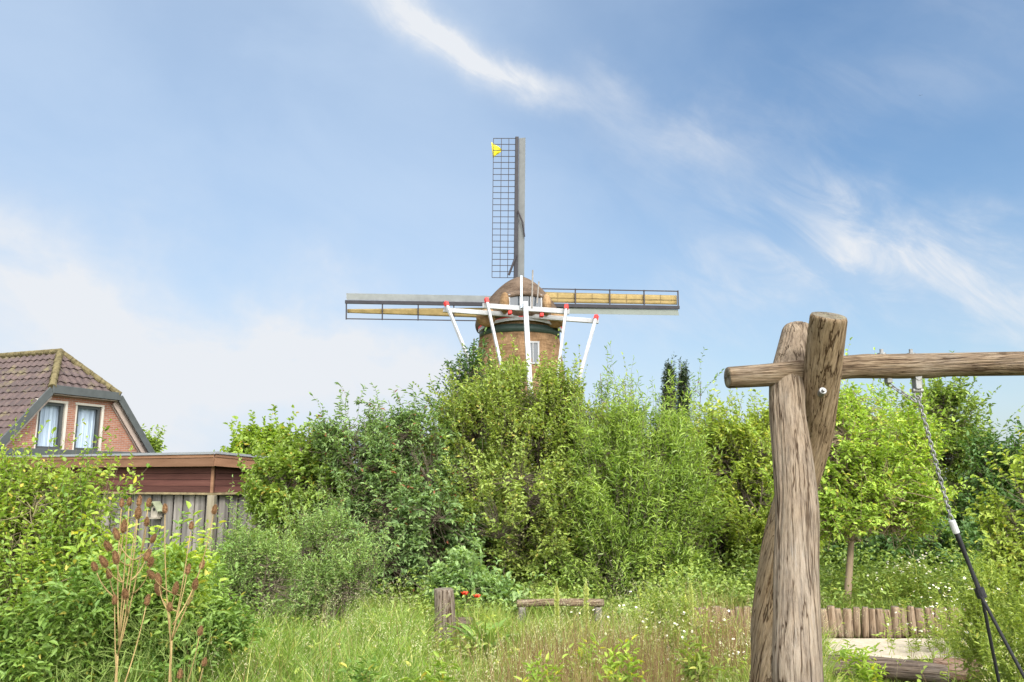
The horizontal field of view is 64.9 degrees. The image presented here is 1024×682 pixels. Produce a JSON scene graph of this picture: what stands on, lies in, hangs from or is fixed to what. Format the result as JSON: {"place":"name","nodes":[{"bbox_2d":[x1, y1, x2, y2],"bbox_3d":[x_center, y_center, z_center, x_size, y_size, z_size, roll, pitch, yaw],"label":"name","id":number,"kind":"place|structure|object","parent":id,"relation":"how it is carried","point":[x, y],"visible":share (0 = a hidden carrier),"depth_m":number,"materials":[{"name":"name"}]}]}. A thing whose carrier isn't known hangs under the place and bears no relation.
{"place":"outdoors","nodes":[
{"label":"outdoors","id":0,"kind":"place"},
{"bbox_2d":[0,348,154,455],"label":"house","id":1,"kind":"structure","parent":0,"point":[66,392],"depth_m":27.16,"materials":[{"name":"red brick"}]},
{"bbox_2d":[34,398,67,449],"bbox_3d":[-15.081,2.744,26.167,0.334,1.650,1.120,-4,-10,21],"label":"window","id":2,"kind":"structure","parent":1,"relation":"in","point":[51,410],"depth_m":26.40,"materials":[{"name":"white glass"}]},
{"bbox_2d":[72,402,104,450],"bbox_3d":[-14.565,2.971,27.494,0.334,1.650,1.160,-4,-10,21],"label":"window","id":3,"kind":"structure","parent":1,"relation":"in","point":[87,411],"depth_m":27.71,"materials":[{"name":"white glass"}]},
{"bbox_2d":[0,0,1023,478],"label":"sky","id":4,"kind":"structure","parent":0,"point":[194,194],"materials":[{"name":"blue"}]},
{"bbox_2d":[59,578,989,681],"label":"dry grass","id":5,"kind":"structure","parent":0,"point":[650,661],"depth_m":6.60,"materials":[{"name":"plant"}]},
{"bbox_2d":[107,479,1022,681],"bbox_3d":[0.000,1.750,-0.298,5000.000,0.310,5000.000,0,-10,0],"label":"ground","id":6,"kind":"structure","parent":0,"point":[710,610],"depth_m":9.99,"materials":[{"name":"green plant"}]},
{"bbox_2d":[0,418,135,541],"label":"tall shoot","id":7,"kind":"object","parent":6,"relation":"on","point":[44,478],"visible":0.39,"depth_m":5.55,"materials":[{"name":"green plant"}]},
{"bbox_2d":[0,399,149,636],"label":"leafy bush","id":8,"kind":"object","parent":6,"relation":"on","point":[21,518],"visible":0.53,"depth_m":5.15,"materials":[{"name":"green plant"}]},
{"bbox_2d":[38,449,163,677],"bbox_3d":[-3.011,1.838,5.660,1.075,2.140,0.739,0,-10,0],"label":"leafy bush","id":9,"kind":"object","parent":6,"relation":"on","point":[113,502],"visible":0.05,"depth_m":5.72,"materials":[{"name":"green plant"}]},
{"bbox_2d":[61,476,171,681],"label":"elder plant","id":10,"kind":"object","parent":6,"relation":"on","point":[82,543],"visible":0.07,"depth_m":5.13,"materials":[{"name":"green plant"}]},
{"bbox_2d":[0,480,243,681],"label":"nettle clump","id":11,"kind":"object","parent":6,"relation":"on","point":[73,639],"visible":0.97,"depth_m":4.66,"materials":[{"name":"green plant"}]},
{"bbox_2d":[91,495,155,681],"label":"teasel","id":12,"kind":"object","parent":6,"relation":"on","point":[116,556],"visible":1,"depth_m":4.12,"materials":[{"name":"plant"}]},
{"bbox_2d":[0,451,301,572],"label":"shed","id":13,"kind":"structure","parent":6,"relation":"on","point":[175,481],"depth_m":15.17,"materials":[{"name":"wood"}]},
{"bbox_2d":[145,501,162,518],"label":"bird house","id":14,"kind":"structure","parent":13,"relation":"attached to","point":[155,508],"depth_m":15.19,"materials":[{"name":"white wood"}]},
{"bbox_2d":[141,423,167,452],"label":"distant tree","id":15,"kind":"object","parent":6,"relation":"on","point":[156,445],"visible":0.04,"depth_m":43.71,"materials":[{"name":"green plant"}]},
{"bbox_2d":[146,503,217,681],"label":"teasel","id":16,"kind":"object","parent":6,"relation":"on","point":[158,584],"visible":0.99,"depth_m":4.31,"materials":[{"name":"plant"}]},
{"bbox_2d":[140,501,227,681],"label":"elder plant","id":17,"kind":"object","parent":6,"relation":"on","point":[208,565],"visible":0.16,"depth_m":5.20,"materials":[{"name":"green plant"}]},
{"bbox_2d":[137,544,278,681],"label":"nettle clump","id":18,"kind":"object","parent":6,"relation":"on","point":[226,621],"visible":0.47,"depth_m":6.22,"materials":[{"name":"green plant"}]},
{"bbox_2d":[187,474,322,628],"bbox_3d":[-2.840,2.485,8.894,1.480,2.011,1.094,0,-10,0],"label":"fine leaved shrub","id":19,"kind":"object","parent":6,"relation":"on","point":[265,564],"visible":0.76,"depth_m":8.78,"materials":[{"name":"green plant"}]},
{"bbox_2d":[213,404,298,456],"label":"maple tree","id":20,"kind":"object","parent":6,"relation":"on","point":[248,436],"visible":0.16,"depth_m":24.42,"materials":[{"name":"green plant"}]},
{"bbox_2d":[226,412,360,589],"bbox_3d":[-3.429,2.698,13.106,2.340,3.102,2.109,0,-10,0],"label":"broadleaf shrub","id":21,"kind":"object","parent":6,"relation":"on","point":[297,461],"visible":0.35,"depth_m":12.89,"materials":[{"name":"green plant"}]},
{"bbox_2d":[267,421,364,502],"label":"hedge tree","id":22,"kind":"object","parent":6,"relation":"on","point":[314,422],"depth_m":17.72,"materials":[{"name":"green plant"}]},
{"bbox_2d":[273,467,405,629],"bbox_3d":[-2.204,2.600,9.813,1.780,2.142,1.169,0,-10,0],"label":"fine leaved shrub","id":23,"kind":"object","parent":6,"relation":"on","point":[345,567],"visible":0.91,"depth_m":9.77,"materials":[{"name":"green plant"}]},
{"bbox_2d":[330,652,387,681],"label":"leafy herb","id":24,"kind":"object","parent":6,"relation":"on","point":[357,672],"visible":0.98,"depth_m":5.32,"materials":[{"name":"green plant"}]},
{"bbox_2d":[296,376,505,602],"bbox_3d":[-1.833,2.373,12.573,2.991,3.736,2.789,5,-11,-28],"label":"rowan tree","id":25,"kind":"object","parent":6,"relation":"on","point":[398,478],"visible":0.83,"depth_m":12.42,"materials":[{"name":"green plant"}]},
{"bbox_2d":[369,418,448,535],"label":"hedge tree","id":26,"kind":"object","parent":6,"relation":"on","point":[421,459],"depth_m":18.03,"materials":[{"name":"green plant"}]},
{"bbox_2d":[393,404,425,511],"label":"sapling","id":27,"kind":"object","parent":6,"relation":"on","point":[413,455],"visible":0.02,"depth_m":15.78,"materials":[{"name":"green plant"}]},
{"bbox_2d":[399,641,460,681],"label":"leafy herb","id":28,"kind":"object","parent":6,"relation":"on","point":[426,674],"visible":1,"depth_m":5.11,"materials":[{"name":"green plant"}]},
{"bbox_2d":[434,587,455,644],"bbox_3d":[-0.776,3.238,9.288,0.260,0.754,0.256,0,-10,0],"label":"wooden post","id":29,"kind":"object","parent":6,"relation":"on","point":[445,595],"visible":0.62,"depth_m":9.22,"materials":[{"name":"brown wood"}]},
{"bbox_2d":[461,591,467,643],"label":"poppy","id":30,"kind":"object","parent":6,"relation":"on","point":[464,593],"visible":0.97,"depth_m":9.07,"materials":[{"name":"red plant"}]},
{"bbox_2d":[455,617,473,632],"bbox_3d":[-0.662,3.344,9.471,0.404,0.204,0.195,-2,-10,12],"label":"log piece","id":31,"kind":"object","parent":6,"relation":"on","point":[464,621],"visible":0.13,"depth_m":9.40,"materials":[{"name":"brown wood"}]},
{"bbox_2d":[421,327,521,479],"bbox_3d":[-0.808,2.215,16.926,2.280,5.243,1.717,0,-10,0],"label":"leafy tree","id":32,"kind":"object","parent":6,"relation":"on","point":[473,360],"visible":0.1,"depth_m":17.06,"materials":[{"name":"green plant"}]},
{"bbox_2d":[438,617,519,659],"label":"fern","id":33,"kind":"object","parent":6,"relation":"on","point":[479,636],"visible":0.61,"depth_m":8.51,"materials":[{"name":"green plant"}]},
{"bbox_2d":[423,513,544,616],"bbox_3d":[-0.385,3.077,10.846,1.649,1.481,0.862,0,-10,0],"label":"pale shrub","id":34,"kind":"object","parent":6,"relation":"on","point":[462,565],"visible":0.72,"depth_m":10.69,"materials":[{"name":"green plant"}]},
{"bbox_2d":[345,136,679,493],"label":"windmill","id":35,"kind":"object","parent":6,"relation":"on","point":[531,316],"visible":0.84,"depth_m":60.31,"materials":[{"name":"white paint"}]},
{"bbox_2d":[491,142,500,155],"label":"flag","id":36,"kind":"object","parent":35,"relation":"attached to","point":[496,148],"visible":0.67,"depth_m":62.77,"materials":[{"name":"yellow fabric"}]},
{"bbox_2d":[530,341,538,363],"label":"window","id":37,"kind":"structure","parent":35,"relation":"in","point":[534,345],"depth_m":52.76,"materials":[{"name":"white glass"}]},
{"bbox_2d":[412,329,621,589],"bbox_3d":[0.065,1.965,13.156,3.360,4.508,2.939,6,-12,-33],"label":"hawthorn tree","id":38,"kind":"object","parent":6,"relation":"on","point":[517,425],"visible":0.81,"depth_m":12.84,"materials":[{"name":"green plant"}]},
{"bbox_2d":[514,649,567,681],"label":"leafy herb","id":39,"kind":"object","parent":6,"relation":"on","point":[530,665],"visible":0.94,"depth_m":5.04,"materials":[{"name":"green plant"}]},
{"bbox_2d":[515,397,587,545],"bbox_3d":[1.254,3.025,17.689,3.210,4.140,3.117,-10,-14,44],"label":"hedge tree","id":40,"kind":"object","parent":6,"relation":"on","point":[568,479],"visible":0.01,"depth_m":17.44,"materials":[{"name":"green plant"}]},
{"bbox_2d":[546,582,567,661],"bbox_3d":[0.420,2.638,7.060,0.314,1.034,0.352,-6,-11,30],"label":"mullein","id":41,"kind":"object","parent":6,"relation":"on","point":[557,601],"visible":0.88,"depth_m":7.10,"materials":[{"name":"green plant"}]},
{"bbox_2d":[516,598,603,624],"bbox_3d":[0.623,3.546,10.356,1.138,0.457,0.111,0,-10,0],"label":"log bench","id":42,"kind":"object","parent":6,"relation":"on","point":[599,603],"visible":0.62,"depth_m":10.34,"materials":[{"name":"brown wood"}]},
{"bbox_2d":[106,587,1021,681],"bbox_3d":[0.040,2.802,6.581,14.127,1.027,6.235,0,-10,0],"label":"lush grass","id":43,"kind":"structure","parent":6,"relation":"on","point":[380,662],"depth_m":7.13,"materials":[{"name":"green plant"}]},
{"bbox_2d":[110,584,1023,681],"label":"meadow herbs","id":44,"kind":"object","parent":6,"relation":"on","point":[722,662],"visible":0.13,"depth_m":7.62,"materials":[{"name":"green plant"}]},
{"bbox_2d":[123,536,1020,637],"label":"undergrowth","id":45,"kind":"object","parent":6,"relation":"on","point":[859,592],"visible":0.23,"depth_m":11.06,"materials":[{"name":"green plant"}]},
{"bbox_2d":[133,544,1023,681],"bbox_3d":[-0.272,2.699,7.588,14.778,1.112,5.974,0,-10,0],"label":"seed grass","id":46,"kind":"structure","parent":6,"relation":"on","point":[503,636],"depth_m":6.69,"materials":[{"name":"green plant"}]},
{"bbox_2d":[548,632,610,681],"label":"leafy herb","id":47,"kind":"object","parent":6,"relation":"on","point":[583,647],"visible":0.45,"depth_m":5.89,"materials":[{"name":"green plant"}]},
{"bbox_2d":[573,578,597,652],"bbox_3d":[0.676,2.650,7.167,0.303,1.046,0.331,0,-10,0],"label":"mullein","id":48,"kind":"object","parent":6,"relation":"on","point":[585,595],"visible":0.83,"depth_m":7.20,"materials":[{"name":"green plant"}]},
{"bbox_2d":[582,364,614,427],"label":"sapling","id":49,"kind":"object","parent":6,"relation":"on","point":[601,387],"visible":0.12,"depth_m":16.05,"materials":[{"name":"green plant"}]},
{"bbox_2d":[597,635,648,681],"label":"leafy herb","id":50,"kind":"object","parent":6,"relation":"on","point":[615,664],"visible":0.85,"depth_m":4.93,"materials":[{"name":"green plant"}]},
{"bbox_2d":[606,352,652,405],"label":"sapling","id":51,"kind":"object","parent":6,"relation":"on","point":[623,383],"visible":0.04,"depth_m":16.55,"materials":[{"name":"green plant"}]},
{"bbox_2d":[540,341,741,604],"bbox_3d":[2.004,2.139,12.474,3.146,4.636,2.808,0,-10,0],"label":"willow tree","id":52,"kind":"object","parent":6,"relation":"on","point":[642,495],"visible":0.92,"depth_m":12.20,"materials":[{"name":"green plant"}]},
{"bbox_2d":[571,591,741,662],"bbox_3d":[1.434,2.943,7.957,1.637,0.738,1.515,0,-10,0],"label":"daisy plant","id":53,"kind":"object","parent":6,"relation":"on","point":[691,632],"visible":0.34,"depth_m":7.84,"materials":[{"name":"green plant"}]},
{"bbox_2d":[611,550,720,658],"bbox_3d":[1.597,2.835,8.177,1.071,1.402,0.673,6,-11,-31],"label":"mugwort clump","id":54,"kind":"object","parent":6,"relation":"on","point":[666,607],"visible":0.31,"depth_m":8.20,"materials":[{"name":"green plant"}]},
{"bbox_2d":[657,355,679,426],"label":"cypress tree","id":55,"kind":"object","parent":6,"relation":"on","point":[664,378],"visible":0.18,"depth_m":70.14,"materials":[{"name":"green plant"}]},
{"bbox_2d":[674,356,696,440],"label":"cypress tree","id":56,"kind":"object","parent":6,"relation":"on","point":[684,377],"visible":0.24,"depth_m":71.59,"materials":[{"name":"green plant"}]},
{"bbox_2d":[681,580,701,653],"bbox_3d":[1.747,2.813,7.841,0.355,0.951,0.321,0,-10,0],"label":"mullein","id":57,"kind":"object","parent":6,"relation":"on","point":[691,605],"visible":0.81,"depth_m":7.87,"materials":[{"name":"green plant"}]},
{"bbox_2d":[672,627,723,681],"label":"leafy herb","id":58,"kind":"object","parent":6,"relation":"on","point":[693,665],"visible":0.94,"depth_m":5.50,"materials":[{"name":"green plant"}]},
{"bbox_2d":[682,347,723,499],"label":"sapling","id":59,"kind":"object","parent":6,"relation":"on","point":[700,393],"visible":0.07,"depth_m":17.05,"materials":[{"name":"green plant"}]},
{"bbox_2d":[657,633,749,679],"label":"daisy plant","id":60,"kind":"object","parent":6,"relation":"on","point":[727,655],"visible":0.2,"depth_m":7.05,"materials":[{"name":"green plant"}]},
{"bbox_2d":[702,539,726,569],"bbox_3d":[3.316,3.505,14.410,1.720,1.596,2.411,7,-12,-36],"label":"undershrub","id":61,"kind":"object","parent":6,"relation":"on","point":[720,554],"visible":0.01,"depth_m":13.82,"materials":[{"name":"green plant"}]},
{"bbox_2d":[679,381,828,580],"bbox_3d":[4.030,2.233,13.729,3.017,3.819,2.194,0,-10,0],"label":"birch tree","id":62,"kind":"object","parent":6,"relation":"on","point":[743,443],"visible":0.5,"depth_m":13.45,"materials":[{"name":"green plant"}]},
{"bbox_2d":[749,492,832,567],"bbox_3d":[4.683,3.351,14.021,1.806,1.676,2.070,-3,-10,18],"label":"undershrub","id":63,"kind":"object","parent":6,"relation":"on","point":[820,546],"depth_m":13.68,"materials":[{"name":"green plant"}]},
{"bbox_2d":[694,605,1004,637],"bbox_3d":[4.059,3.431,9.837,4.024,0.412,0.167,0,-10,0],"label":"palisade","id":64,"kind":"object","parent":6,"relation":"on","point":[872,619],"visible":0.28,"depth_m":9.81,"materials":[{"name":"brown wood"}]},
{"bbox_2d":[826,639,888,681],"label":"leafy herb","id":65,"kind":"object","parent":6,"relation":"on","point":[865,675],"visible":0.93,"depth_m":6.26,"materials":[{"name":"green plant"}]},
{"bbox_2d":[746,337,974,602],"bbox_3d":[4.594,1.766,10.833,2.826,3.521,2.376,0,-10,0],"label":"young tree","id":66,"kind":"object","parent":6,"relation":"on","point":[873,480],"visible":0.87,"depth_m":10.37,"materials":[{"name":"green plant"}]},
{"bbox_2d":[724,312,1023,681],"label":"swing stand","id":67,"kind":"object","parent":6,"relation":"on","point":[806,371],"visible":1,"depth_m":4.42,"materials":[{"name":"wood"}]},
{"bbox_2d":[884,376,1023,681],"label":"swing","id":68,"kind":"object","parent":67,"relation":"hanging from","point":[980,592],"visible":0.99,"depth_m":4.49,"materials":[{"name":"metal"}]},
{"bbox_2d":[820,522,934,573],"bbox_3d":[6.047,3.454,13.817,2.091,1.513,1.732,-8,-12,38],"label":"undershrub","id":69,"kind":"object","parent":6,"relation":"on","point":[885,545],"visible":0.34,"depth_m":13.41,"materials":[{"name":"green plant"}]},
{"bbox_2d":[824,654,950,681],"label":"border log","id":70,"kind":"object","parent":6,"relation":"on","point":[907,670],"visible":0.41,"depth_m":7.50,"materials":[{"name":"brown wood"}]},
{"bbox_2d":[864,382,945,540],"bbox_3d":[8.937,3.007,19.249,3.210,4.140,3.117,0,-10,-2],"label":"hedge tree","id":71,"kind":"object","parent":6,"relation":"on","point":[897,393],"visible":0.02,"depth_m":19.31,"materials":[{"name":"green plant"}]},
{"bbox_2d":[842,550,979,606],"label":"daisy plant","id":72,"kind":"object","parent":6,"relation":"on","point":[923,563],"visible":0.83,"depth_m":10.44,"materials":[{"name":"green plant"}]},
{"bbox_2d":[884,612,968,656],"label":"daisy plant","id":73,"kind":"object","parent":6,"relation":"on","point":[921,635],"visible":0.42,"depth_m":9.04,"materials":[{"name":"green plant"}]},
{"bbox_2d":[929,582,948,599],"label":"plant","id":74,"kind":"object","parent":6,"relation":"on","point":[938,590],"visible":0.09,"depth_m":10.80,"materials":[{"name":"white plant"}]},
{"bbox_2d":[871,583,1019,657],"bbox_3d":[4.948,2.987,8.641,1.434,0.862,1.487,6,-11,-32],"label":"daisy plant","id":75,"kind":"object","parent":6,"relation":"on","point":[940,619],"visible":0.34,"depth_m":8.70,"materials":[{"name":"green plant"}]},
{"bbox_2d":[903,493,989,573],"bbox_3d":[7.443,3.400,13.795,1.720,1.596,2.410,-6,-11,30],"label":"undershrub","id":76,"kind":"object","parent":6,"relation":"on","point":[945,535],"visible":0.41,"depth_m":13.43,"materials":[{"name":"green plant"}]},
{"bbox_2d":[882,351,1023,518],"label":"alder tree","id":77,"kind":"object","parent":6,"relation":"on","point":[948,397],"visible":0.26,"depth_m":16.66,"materials":[{"name":"green plant"}]},
{"bbox_2d":[933,658,991,681],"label":"border log","id":78,"kind":"object","parent":6,"relation":"on","point":[951,667],"visible":0.22,"depth_m":7.52,"materials":[{"name":"brown wood"}]},
{"bbox_2d":[926,415,1023,551],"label":"dense tree","id":79,"kind":"object","parent":6,"relation":"on","point":[979,466],"visible":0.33,"depth_m":15.07,"materials":[{"name":"green plant"}]},
{"bbox_2d":[941,577,1023,681],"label":"daisy plant","id":80,"kind":"object","parent":6,"relation":"on","point":[984,672],"visible":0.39,"depth_m":6.52,"materials":[{"name":"green plant"}]},
{"bbox_2d":[943,514,1023,681],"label":"mugwort clump","id":81,"kind":"object","parent":6,"relation":"on","point":[969,604],"visible":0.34,"depth_m":6.70,"materials":[{"name":"green plant"}]},
{"bbox_2d":[954,515,1023,681],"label":"mugwort clump","id":82,"kind":"object","parent":6,"relation":"on","point":[1010,663],"visible":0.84,"depth_m":6.15,"materials":[{"name":"green plant"}]},
{"bbox_2d":[961,428,1023,600],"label":"hazel bush","id":83,"kind":"object","parent":6,"relation":"on","point":[988,513],"visible":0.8,"depth_m":10.04,"materials":[{"name":"green plant"}]},
{"bbox_2d":[731,638,972,658],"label":"path","id":84,"kind":"structure","parent":0,"point":[901,643],"depth_m":9.17,"materials":[{"name":"beige sand"}]}
]}

